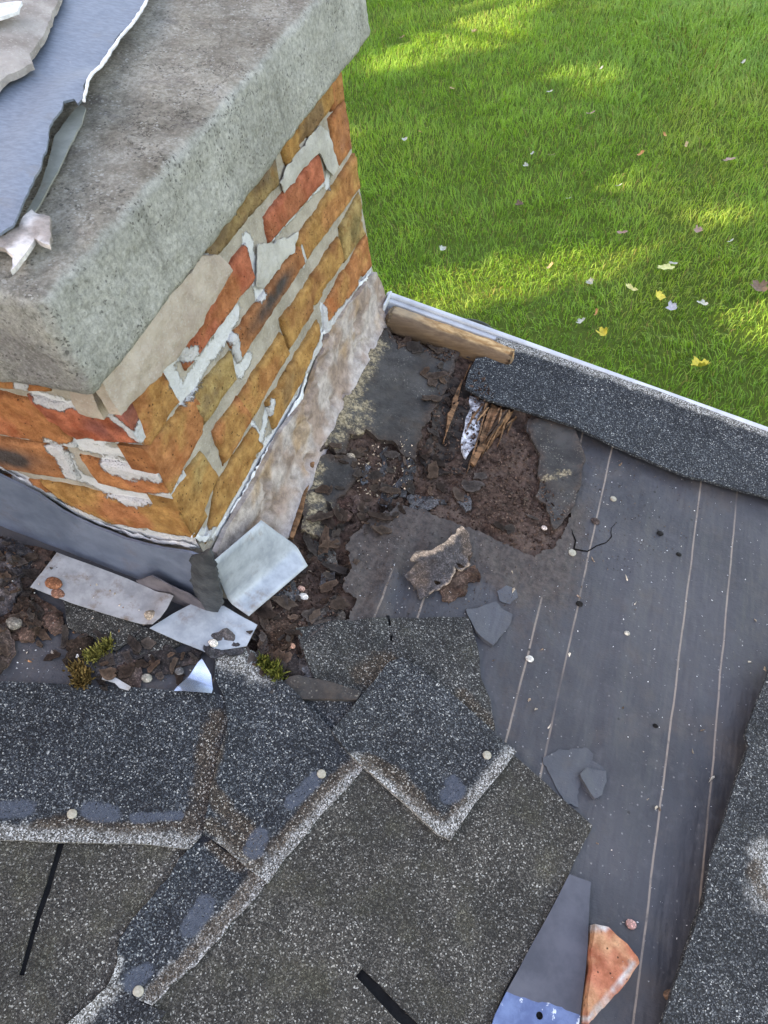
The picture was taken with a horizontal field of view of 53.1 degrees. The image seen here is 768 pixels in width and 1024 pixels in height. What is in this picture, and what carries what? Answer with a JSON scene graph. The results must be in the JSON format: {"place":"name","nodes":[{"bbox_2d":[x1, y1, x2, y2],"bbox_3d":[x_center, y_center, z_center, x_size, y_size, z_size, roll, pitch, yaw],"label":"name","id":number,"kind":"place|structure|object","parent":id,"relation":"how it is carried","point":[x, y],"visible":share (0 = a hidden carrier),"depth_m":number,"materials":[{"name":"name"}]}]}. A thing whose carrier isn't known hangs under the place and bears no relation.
{"place":"outdoors","nodes":[
{"label":"outdoors","id":0,"kind":"place"},
{"bbox_2d":[0,291,767,1023],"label":"house roof","id":1,"kind":"structure","parent":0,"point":[590,687],"depth_m":0.99,"materials":[{"name":"fabric"}]},
{"bbox_2d":[0,622,15,669],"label":"rotten chunk","id":2,"kind":"object","parent":1,"relation":"on","point":[6,637],"visible":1,"depth_m":0.86,"materials":[{"name":"wood"}]},
{"bbox_2d":[0,537,33,616],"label":"rotten chunk","id":3,"kind":"object","parent":1,"relation":"on","point":[21,550],"visible":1,"depth_m":0.91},
{"bbox_2d":[6,596,38,642],"bbox_3d":[-0.411,0.124,0.881,0.040,0.026,0.048,10,55,18],"label":"rotten chunk","id":4,"kind":"object","parent":1,"relation":"on","point":[25,635],"visible":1,"depth_m":0.88,"materials":[{"name":"brown wood"}]},
{"bbox_2d":[5,617,22,629],"bbox_3d":[-0.420,0.126,0.873,0.018,0.013,0.015,10,55,18],"label":"pebble","id":5,"kind":"object","parent":4,"relation":"on","point":[14,623],"visible":1,"depth_m":0.87,"materials":[{"name":"grey stone"}]},
{"bbox_2d":[0,536,63,640],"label":"chunk","id":6,"kind":"object","parent":1,"relation":"on","point":[44,555],"visible":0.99,"depth_m":0.91,"materials":[{"name":"brown soil"}]},
{"bbox_2d":[42,607,64,635],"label":"rotten chunk","id":7,"kind":"object","parent":1,"relation":"on","point":[50,618],"visible":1,"depth_m":0.88,"materials":[{"name":"brown wood"}]},
{"bbox_2d":[67,809,76,818],"bbox_3d":[-0.319,0.314,0.793,0.014,0.027,0.010,10,55,18],"label":"roofing nail","id":8,"kind":"object","parent":1,"relation":"on","point":[71,813],"visible":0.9,"depth_m":0.78,"materials":[{"name":"silver metal"}]},
{"bbox_2d":[62,633,93,667],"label":"rotten chunk","id":9,"kind":"object","parent":1,"relation":"on","point":[74,646],"visible":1,"depth_m":0.88,"materials":[{"name":"brown wood"}]},
{"bbox_2d":[62,656,95,690],"bbox_3d":[-0.343,0.180,0.857,0.040,0.028,0.035,10,55,18],"label":"moss clump","id":10,"kind":"object","parent":1,"relation":"on","point":[80,674],"visible":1,"depth_m":0.86,"materials":[{"name":"plant"}]},
{"bbox_2d":[0,841,186,1023],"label":"roof shingle","id":11,"kind":"object","parent":1,"relation":"on","point":[69,912],"visible":1,"depth_m":0.74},
{"bbox_2d":[2,550,190,680],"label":"brick dust","id":12,"kind":"object","parent":1,"relation":"on","point":[74,632],"visible":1,"depth_m":0.89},
{"bbox_2d":[80,632,115,667],"bbox_3d":[-0.325,0.155,0.872,0.045,0.027,0.027,-38,55,-19],"label":"moss clump","id":13,"kind":"object","parent":1,"relation":"on","point":[92,654],"visible":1,"depth_m":0.87,"materials":[{"name":"green plant"}]},
{"bbox_2d":[31,553,172,623],"bbox_3d":[-0.330,0.093,0.904,0.150,0.045,0.055,10,55,18],"label":"aluminium strip","id":14,"kind":"object","parent":1,"relation":"on","point":[131,597],"visible":1,"depth_m":0.91,"materials":[{"name":"silver metal"}]},
{"bbox_2d":[45,577,62,588],"bbox_3d":[-0.387,0.084,0.900,0.019,0.008,0.016,10,55,18],"label":"pebble","id":15,"kind":"object","parent":14,"relation":"on","point":[53,583],"visible":1,"depth_m":0.90,"materials":[{"name":"orange stone"}]},
{"bbox_2d":[51,589,64,598],"bbox_3d":[-0.381,0.095,0.897,0.017,0.007,0.013,10,55,18],"label":"pebble","id":16,"kind":"object","parent":14,"relation":"on","point":[58,593],"visible":1,"depth_m":0.90,"materials":[{"name":"brown stone"}]},
{"bbox_2d":[144,610,154,619],"bbox_3d":[-0.272,0.120,0.896,0.015,0.006,0.013,10,55,18],"label":"pebble","id":17,"kind":"object","parent":14,"relation":"on","point":[148,614],"visible":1,"depth_m":0.89,"materials":[{"name":"beige stone"}]},
{"bbox_2d":[63,601,141,651],"bbox_3d":[-0.334,0.133,0.895,0.098,0.035,0.038,10,55,18],"label":"roof shingle","id":18,"kind":"object","parent":1,"relation":"on","point":[78,618],"visible":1,"depth_m":0.89,"materials":[{"name":"grey asphalt"}]},
{"bbox_2d":[0,681,226,849],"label":"roof shingle","id":19,"kind":"object","parent":1,"relation":"on","point":[118,765],"visible":1,"depth_m":0.81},
{"bbox_2d":[102,677,130,690],"bbox_3d":[-0.299,0.190,0.857,0.034,0.012,0.010,10,55,18],"label":"metal offcut","id":20,"kind":"object","parent":19,"relation":"on","point":[120,684],"visible":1,"depth_m":0.86,"materials":[{"name":"metal"}]},
{"bbox_2d":[67,987,165,1023],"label":"roof shingle","id":21,"kind":"object","parent":1,"relation":"on","point":[108,1005],"visible":1,"depth_m":0.70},
{"bbox_2d":[95,647,148,679],"bbox_3d":[-0.301,0.169,0.880,0.068,0.017,0.028,-36,55,-18],"label":"rotten chunk","id":22,"kind":"object","parent":1,"relation":"on","point":[119,658],"visible":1,"depth_m":0.88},
{"bbox_2d":[115,659,142,687],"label":"rotten chunk","id":23,"kind":"object","parent":1,"relation":"on","point":[134,679],"visible":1,"depth_m":0.87,"materials":[{"name":"wood"}]},
{"bbox_2d":[133,985,143,996],"bbox_3d":[-0.228,0.451,0.722,0.014,0.027,0.010,10,55,18],"label":"roofing nail","id":24,"kind":"object","parent":1,"relation":"on","point":[138,990],"visible":1,"depth_m":0.71,"materials":[{"name":"silver metal"}]},
{"bbox_2d":[141,673,151,682],"bbox_3d":[-0.270,0.189,0.872,0.011,0.008,0.011,-23,52,-8],"label":"pebble","id":25,"kind":"object","parent":1,"relation":"on","point":[146,677],"visible":1,"depth_m":0.87,"materials":[{"name":"white stone"}]},
{"bbox_2d":[0,541,303,690],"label":"bitumen flakes","id":26,"kind":"object","parent":1,"relation":"on","point":[148,643],"visible":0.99,"depth_m":0.88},
{"bbox_2d":[135,627,182,654],"bbox_3d":[-0.265,0.155,0.893,0.051,0.025,0.037,10,55,18],"label":"roof shingle","id":27,"kind":"object","parent":1,"relation":"on","point":[161,641],"visible":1,"depth_m":0.90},
{"bbox_2d":[143,645,201,674],"bbox_3d":[-0.244,0.169,0.888,0.066,0.025,0.034,-22,52,-7],"label":"rotten chunk","id":28,"kind":"object","parent":1,"relation":"on","point":[163,666],"visible":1,"depth_m":0.89,"materials":[{"name":"wood"}]},
{"bbox_2d":[174,667,183,674],"bbox_3d":[-0.235,0.183,0.882,0.012,0.007,0.010,10,55,18],"label":"pebble","id":29,"kind":"object","parent":1,"relation":"on","point":[179,671],"visible":1,"depth_m":0.88,"materials":[{"name":"grey stone"}]},
{"bbox_2d":[107,841,265,1005],"bbox_3d":[-0.195,0.402,0.748,0.084,0.039,0.152,23,60,25],"label":"roof shingle","id":30,"kind":"object","parent":1,"relation":"on","point":[204,896],"visible":1,"depth_m":0.75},
{"bbox_2d":[174,659,212,692],"bbox_3d":[-0.215,0.188,0.874,0.039,0.019,0.039,-8,51,4],"label":"metal offcut","id":31,"kind":"object","parent":1,"relation":"on","point":[198,679],"visible":1,"depth_m":0.87,"materials":[{"name":"silver metal"}]},
{"bbox_2d":[0,0,388,611],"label":"brick chimney","id":32,"kind":"object","parent":1,"relation":"on","point":[193,314],"visible":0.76,"depth_m":0.79,"materials":[{"name":"brick"}]},
{"bbox_2d":[0,209,52,274],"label":"torn membrane","id":33,"kind":"object","parent":32,"relation":"on","point":[17,244],"visible":1,"depth_m":0.57,"materials":[{"name":"white plastic"}]},
{"bbox_2d":[0,0,147,235],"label":"metal sheet","id":34,"kind":"object","parent":32,"relation":"on","point":[70,59],"visible":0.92,"depth_m":0.67,"materials":[{"name":"silver metal"}]},
{"bbox_2d":[150,604,256,651],"bbox_3d":[-0.211,0.133,0.909,0.104,0.042,0.063,10,55,18],"label":"aluminium strip","id":35,"kind":"object","parent":1,"relation":"on","point":[193,626],"visible":0.96,"depth_m":0.91,"materials":[{"name":"silver metal"}]},
{"bbox_2d":[208,639,217,646],"bbox_3d":[-0.199,0.153,0.897,0.011,0.007,0.009,32,64,30],"label":"pebble","id":36,"kind":"object","parent":35,"relation":"on","point":[213,642],"visible":1,"depth_m":0.89,"materials":[{"name":"white stone"}]},
{"bbox_2d":[203,628,244,658],"bbox_3d":[-0.190,0.157,0.903,0.043,0.023,0.034,-23,52,-8],"label":"rotten chunk","id":37,"kind":"object","parent":1,"relation":"on","point":[225,634],"visible":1,"depth_m":0.90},
{"bbox_2d":[215,520,307,615],"bbox_3d":[-0.153,0.051,0.913,0.041,0.134,0.114,31,63,29],"label":"corner flashing","id":38,"kind":"object","parent":1,"relation":"on","point":[260,563],"visible":0.98,"depth_m":0.93,"materials":[{"name":"metal"}]},
{"bbox_2d":[256,652,290,681],"bbox_3d":[-0.134,0.179,0.897,0.031,0.031,0.051,-40,56,-20],"label":"moss clump","id":39,"kind":"object","parent":1,"relation":"on","point":[274,668],"visible":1,"depth_m":0.90,"materials":[{"name":"green plant"}]},
{"bbox_2d":[257,612,295,653],"bbox_3d":[-0.132,0.148,0.931,0.050,0.017,0.050,-21,52,-7],"label":"rotten chunk","id":40,"kind":"object","parent":1,"relation":"on","point":[278,634],"visible":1,"depth_m":0.93,"materials":[{"name":"brown wood"}]},
{"bbox_2d":[0,330,564,667],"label":"wood crumbs","id":41,"kind":"object","parent":1,"relation":"on","point":[415,499],"visible":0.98,"depth_m":1.08,"materials":[{"name":"brown wood"}]},
{"bbox_2d":[203,647,363,883],"bbox_3d":[-0.150,0.268,0.852,0.214,0.068,0.183,28,62,28],"label":"roof shingle","id":42,"kind":"object","parent":1,"relation":"on","point":[273,796],"visible":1,"depth_m":0.84,"materials":[{"name":"grey asphalt"}]},
{"bbox_2d":[272,580,298,601],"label":"rotten chunk","id":43,"kind":"object","parent":1,"relation":"on","point":[291,594],"visible":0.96,"depth_m":0.97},
{"bbox_2d":[283,651,305,677],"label":"rotten chunk","id":44,"kind":"object","parent":1,"relation":"on","point":[293,664],"visible":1,"depth_m":0.91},
{"bbox_2d":[298,586,304,591],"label":"pebble","id":45,"kind":"object","parent":1,"relation":"on","point":[301,588],"visible":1,"depth_m":0.98,"materials":[{"name":"pink stone"}]},
{"bbox_2d":[290,462,314,539],"bbox_3d":[-0.108,-0.026,1.042,0.014,0.024,0.143,3,53,12],"label":"wood sliver","id":46,"kind":"object","parent":1,"relation":"on","point":[296,522],"visible":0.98,"depth_m":1.02,"materials":[{"name":"brown wood"}]},
{"bbox_2d":[299,593,307,599],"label":"pebble","id":47,"kind":"object","parent":1,"relation":"on","point":[304,596],"visible":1,"depth_m":0.97,"materials":[{"name":"white stone"}]},
{"bbox_2d":[302,665,312,677],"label":"rotten chunk","id":48,"kind":"object","parent":1,"relation":"on","point":[306,670],"visible":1,"depth_m":0.91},
{"bbox_2d":[269,675,360,701],"bbox_3d":[-0.079,0.207,0.891,0.105,0.034,0.028,-3,52,8],"label":"felt flap","id":49,"kind":"object","parent":1,"relation":"on","point":[307,688],"visible":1,"depth_m":0.89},
{"bbox_2d":[317,769,325,777],"bbox_3d":[-0.069,0.294,0.852,0.014,0.027,0.010,10,55,18],"label":"roofing nail","id":50,"kind":"object","parent":1,"relation":"on","point":[321,773],"visible":0.92,"depth_m":0.84,"materials":[{"name":"silver metal"}]},
{"bbox_2d":[301,595,345,625],"bbox_3d":[-0.078,0.129,0.955,0.056,0.016,0.040,-24,52,-9],"label":"rotten chunk","id":51,"kind":"object","parent":1,"relation":"on","point":[340,612],"visible":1,"depth_m":0.95,"materials":[{"name":"grey wood"}]},
{"bbox_2d":[314,540,337,572],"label":"rotten chunk","id":52,"kind":"object","parent":1,"relation":"on","point":[331,559],"visible":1,"depth_m":1.00,"materials":[{"name":"wood"}]},
{"bbox_2d":[320,572,334,584],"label":"rotten chunk","id":53,"kind":"object","parent":1,"relation":"on","point":[323,581],"visible":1,"depth_m":0.99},
{"bbox_2d":[304,701,355,728],"bbox_3d":[-0.068,0.233,0.878,0.099,0.030,0.042,-5,52,6],"label":"roof shingle","id":54,"kind":"object","parent":1,"relation":"on","point":[331,714],"visible":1,"depth_m":0.88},
{"bbox_2d":[301,454,359,545],"bbox_3d":[-0.077,-0.022,1.046,0.067,0.038,0.141,5,53,14],"label":"felt scrap","id":55,"kind":"object","parent":1,"relation":"on","point":[332,470],"visible":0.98,"depth_m":1.05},
{"bbox_2d":[328,509,352,525],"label":"rotten chunk","id":56,"kind":"object","parent":1,"relation":"on","point":[350,515],"visible":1,"depth_m":1.03,"materials":[{"name":"wood"}]},
{"bbox_2d":[272,439,412,630],"bbox_3d":[-0.064,0.040,1.018,0.090,0.034,0.401,17,57,22],"label":"pale grit","id":57,"kind":"object","parent":1,"relation":"on","point":[370,490],"visible":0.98,"depth_m":1.08,"materials":[{"name":"beige gravel"}]},
{"bbox_2d":[337,496,351,511],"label":"rotten chunk","id":58,"kind":"object","parent":1,"relation":"on","point":[343,503],"visible":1,"depth_m":1.04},
{"bbox_2d":[346,453,354,457],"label":"pebble","id":59,"kind":"object","parent":1,"relation":"on","point":[350,455],"visible":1,"depth_m":1.08,"materials":[{"name":"white stone"}]},
{"bbox_2d":[350,495,360,514],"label":"rotten chunk","id":60,"kind":"object","parent":1,"relation":"on","point":[358,501],"visible":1,"depth_m":1.04,"materials":[{"name":"wood"}]},
{"bbox_2d":[360,464,370,485],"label":"rotten chunk","id":61,"kind":"object","parent":1,"relation":"on","point":[368,467],"visible":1,"depth_m":1.07,"materials":[{"name":"grey wood"}]},
{"bbox_2d":[151,756,591,1023],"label":"roof shingle","id":62,"kind":"object","parent":1,"relation":"on","point":[370,886],"visible":1,"depth_m":0.78,"materials":[{"name":"grey asphalt"}]},
{"bbox_2d":[379,446,387,476],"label":"rotten chunk","id":63,"kind":"object","parent":1,"relation":"on","point":[383,467],"visible":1,"depth_m":1.09,"materials":[{"name":"grey wood"}]},
{"bbox_2d":[10,457,757,1017],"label":"loose granules","id":64,"kind":"object","parent":1,"relation":"on","point":[520,695],"visible":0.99,"depth_m":0.97,"materials":[{"name":"grey gravel"}]},
{"bbox_2d":[320,327,459,463],"bbox_3d":[0.011,-0.167,1.153,0.137,0.066,0.283,10,55,18],"label":"felt scrap","id":65,"kind":"object","parent":1,"relation":"on","point":[384,402],"visible":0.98,"depth_m":1.15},
{"bbox_2d":[246,328,538,662],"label":"felt flakes","id":66,"kind":"object","parent":1,"relation":"on","point":[265,612],"visible":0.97,"depth_m":1.04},
{"bbox_2d":[296,615,494,731],"bbox_3d":[0.011,0.197,0.920,0.226,0.082,0.160,-7,51,5],"label":"roof shingle","id":67,"kind":"object","parent":1,"relation":"on","point":[360,654],"visible":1,"depth_m":0.93,"materials":[{"name":"grey asphalt"}]},
{"bbox_2d":[377,458,415,506],"bbox_3d":[0.023,-0.040,1.079,0.030,0.014,0.094,18,58,23],"label":"rotten chunk","id":68,"kind":"object","parent":1,"relation":"on","point":[404,478],"visible":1,"depth_m":1.08,"materials":[{"name":"grey wood"}]},
{"bbox_2d":[331,657,516,840],"bbox_3d":[0.044,0.264,0.877,0.174,0.072,0.136,30,63,29],"label":"roof shingle","id":69,"kind":"object","parent":1,"relation":"on","point":[416,740],"visible":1,"depth_m":0.87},
{"bbox_2d":[407,494,446,510],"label":"rotten chunk","id":70,"kind":"object","parent":1,"relation":"on","point":[420,503],"visible":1,"depth_m":1.07,"materials":[{"name":"grey wood"}]},
{"bbox_2d":[404,526,471,598],"bbox_3d":[0.077,0.064,0.999,0.114,0.034,0.057,-33,54,-16],"label":"fragment","id":71,"kind":"object","parent":1,"relation":"on","point":[425,577],"visible":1,"depth_m":0.99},
{"bbox_2d":[434,553,472,584],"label":"rotten chunk","id":72,"kind":"object","parent":1,"relation":"on","point":[458,565],"visible":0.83,"depth_m":1.01,"materials":[{"name":"brown wood"}]},
{"bbox_2d":[439,565,480,603],"bbox_3d":[0.099,0.095,0.998,0.069,0.021,0.032,-40,56,-20],"label":"rotten chunk","id":73,"kind":"object","parent":1,"relation":"on","point":[458,583],"visible":1,"depth_m":1.00,"materials":[{"name":"brown wood"}]},
{"bbox_2d":[457,494,471,512],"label":"rotten chunk","id":74,"kind":"object","parent":1,"relation":"on","point":[464,506],"visible":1,"depth_m":1.07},
{"bbox_2d":[483,751,490,758],"bbox_3d":[0.117,0.284,0.885,0.014,0.027,0.010,10,55,18],"label":"roofing nail","id":75,"kind":"object","parent":1,"relation":"on","point":[486,754],"visible":0.9,"depth_m":0.87,"materials":[{"name":"silver metal"}]},
{"bbox_2d":[465,601,512,646],"bbox_3d":[0.132,0.137,0.979,0.056,0.022,0.056,30,63,29],"label":"felt scrap","id":76,"kind":"object","parent":1,"relation":"on","point":[490,623],"visible":1,"depth_m":0.98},
{"bbox_2d":[497,585,517,604],"bbox_3d":[0.161,0.108,1.003,0.028,0.009,0.025,10,55,18],"label":"felt scrap","id":77,"kind":"object","parent":1,"relation":"on","point":[505,596],"visible":1,"depth_m":1.00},
{"bbox_2d":[526,655,533,661],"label":"pebble","id":78,"kind":"object","parent":1,"relation":"on","point":[529,658],"visible":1,"depth_m":0.96,"materials":[{"name":"white stone"}]},
{"bbox_2d":[492,874,590,1023],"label":"metal strip","id":79,"kind":"object","parent":1,"relation":"on","point":[548,980],"visible":1,"depth_m":0.77,"materials":[{"name":"grey paint"}]},
{"bbox_2d":[523,418,585,530],"bbox_3d":[0.256,-0.060,1.122,0.084,0.034,0.199,-5,52,6],"label":"felt scrap","id":80,"kind":"object","parent":1,"relation":"on","point":[554,448],"visible":1,"depth_m":1.13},
{"bbox_2d":[568,549,575,555],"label":"pebble","id":81,"kind":"object","parent":1,"relation":"on","point":[571,552],"visible":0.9,"depth_m":1.05,"materials":[{"name":"white stone"}]},
{"bbox_2d":[543,747,604,807],"bbox_3d":[0.225,0.303,0.890,0.064,0.024,0.066,-23,52,-8],"label":"felt scrap","id":82,"kind":"object","parent":1,"relation":"on","point":[565,768],"visible":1,"depth_m":0.89,"materials":[{"name":"grey fabric"}]},
{"bbox_2d":[578,768,606,799],"bbox_3d":[0.240,0.311,0.885,0.032,0.017,0.037,10,55,18],"label":"felt scrap","id":83,"kind":"object","parent":82,"relation":"on","point":[592,780],"visible":1,"depth_m":0.89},
{"bbox_2d":[576,601,582,606],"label":"pebble","id":84,"kind":"object","parent":1,"relation":"on","point":[579,603],"visible":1,"depth_m":1.01,"materials":[{"name":"black stone"}]},
{"bbox_2d":[591,517,599,524],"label":"pebble","id":85,"kind":"object","parent":1,"relation":"on","point":[595,520],"visible":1,"depth_m":1.09,"materials":[{"name":"stone"}]},
{"bbox_2d":[580,924,638,1023],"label":"brick fragment","id":86,"kind":"object","parent":1,"relation":"on","point":[610,953],"visible":1,"depth_m":0.77,"materials":[{"name":"brick"}]},
{"bbox_2d":[465,337,767,498],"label":"roof shingle","id":87,"kind":"object","parent":1,"relation":"on","point":[675,435],"visible":1,"depth_m":1.19,"materials":[{"name":"grey asphalt"}]},
{"bbox_2d":[492,463,765,843],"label":"wood chips","id":88,"kind":"object","parent":1,"relation":"on","point":[569,653],"visible":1,"depth_m":0.95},
{"bbox_2d":[626,919,636,929],"bbox_3d":[0.261,0.436,0.811,0.012,0.006,0.010,10,55,18],"label":"pebble","id":89,"kind":"object","parent":1,"relation":"on","point":[631,924],"visible":1,"depth_m":0.81,"materials":[{"name":"pink stone"}]},
{"bbox_2d":[663,989,669,999],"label":"pebble","id":90,"kind":"object","parent":1,"relation":"on","point":[666,992],"visible":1,"depth_m":0.76,"materials":[{"name":"brown stone"}]},
{"bbox_2d":[673,748,745,981],"bbox_3d":[0.653,0.389,0.896,0.465,0.197,0.737,22,59,24],"label":"roof shingle","id":91,"kind":"object","parent":1,"relation":"on","point":[696,913],"visible":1,"depth_m":0.81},
{"bbox_2d":[659,670,767,1023],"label":"roof shingle","id":92,"kind":"object","parent":1,"relation":"on","point":[721,977],"visible":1,"depth_m":0.80,"materials":[{"name":"grey asphalt"}]},
{"bbox_2d":[360,423,722,613],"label":"fine dirt","id":93,"kind":"structure","parent":0,"point":[518,554],"depth_m":1.03,"materials":[{"name":"brown soil"}]},
{"bbox_2d":[341,0,767,426],"bbox_3d":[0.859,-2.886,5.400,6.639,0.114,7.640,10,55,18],"label":"grass","id":94,"kind":"structure","parent":0,"point":[736,47],"depth_m":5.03,"materials":[{"name":"green plant"}]},
{"bbox_2d":[577,317,584,323],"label":"fallen leaf","id":95,"kind":"object","parent":94,"relation":"on","point":[581,320],"visible":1,"depth_m":3.86,"materials":[{"name":"white plant"}]},
{"bbox_2d":[586,277,593,283],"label":"fallen leaf","id":96,"kind":"object","parent":94,"relation":"on","point":[590,281],"visible":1,"depth_m":4.04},
{"bbox_2d":[596,327,607,335],"bbox_3d":[1.073,-0.889,3.767,0.048,0.036,0.064,-32,54,-15],"label":"fallen leaf","id":97,"kind":"object","parent":94,"relation":"on","point":[602,332],"visible":1,"depth_m":3.78,"materials":[{"name":"yellow plant"}]},
{"bbox_2d":[626,283,637,290],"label":"fallen leaf","id":98,"kind":"object","parent":94,"relation":"on","point":[629,286],"visible":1,"depth_m":3.96,"materials":[{"name":"yellow plant"}]},
{"bbox_2d":[656,290,665,299],"bbox_3d":[1.396,-1.100,3.882,0.054,0.032,0.060,-21,52,-7],"label":"fallen leaf","id":99,"kind":"object","parent":94,"relation":"on","point":[660,295],"visible":1,"depth_m":3.89,"materials":[{"name":"yellow plant"}]},
{"bbox_2d":[658,263,674,269],"bbox_3d":[1.470,-1.284,4.016,0.081,0.024,0.082,-26,52,-10],"label":"fallen leaf","id":100,"kind":"object","parent":94,"relation":"on","point":[665,266],"visible":1,"depth_m":4.03,"materials":[{"name":"yellow plant"}]},
{"bbox_2d":[665,300,676,309],"bbox_3d":[1.430,-1.023,3.810,0.048,0.034,0.058,34,65,30],"label":"fallen leaf","id":101,"kind":"object","parent":94,"relation":"on","point":[671,306],"visible":1,"depth_m":3.82,"materials":[{"name":"plant"}]},
{"bbox_2d":[694,225,702,232],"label":"fallen leaf","id":102,"kind":"object","parent":94,"relation":"on","point":[697,229],"visible":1,"depth_m":4.18,"materials":[{"name":"pink plant"}]},
{"bbox_2d":[691,356,709,366],"bbox_3d":[1.462,-0.693,3.534,0.090,0.052,0.074,10,55,18],"label":"fallen leaf","id":103,"kind":"object","parent":94,"relation":"on","point":[696,361],"visible":1,"depth_m":3.56,"materials":[{"name":"yellow plant"}]},
{"bbox_2d":[697,299,707,304],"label":"fallen leaf","id":104,"kind":"object","parent":94,"relation":"on","point":[702,301],"visible":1,"depth_m":3.82,"materials":[{"name":"white plant"}]},
{"bbox_2d":[750,280,767,291],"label":"fallen leaf","id":105,"kind":"object","parent":94,"relation":"on","point":[757,286],"visible":1,"depth_m":3.83,"materials":[{"name":"brown plant"}]}
]}

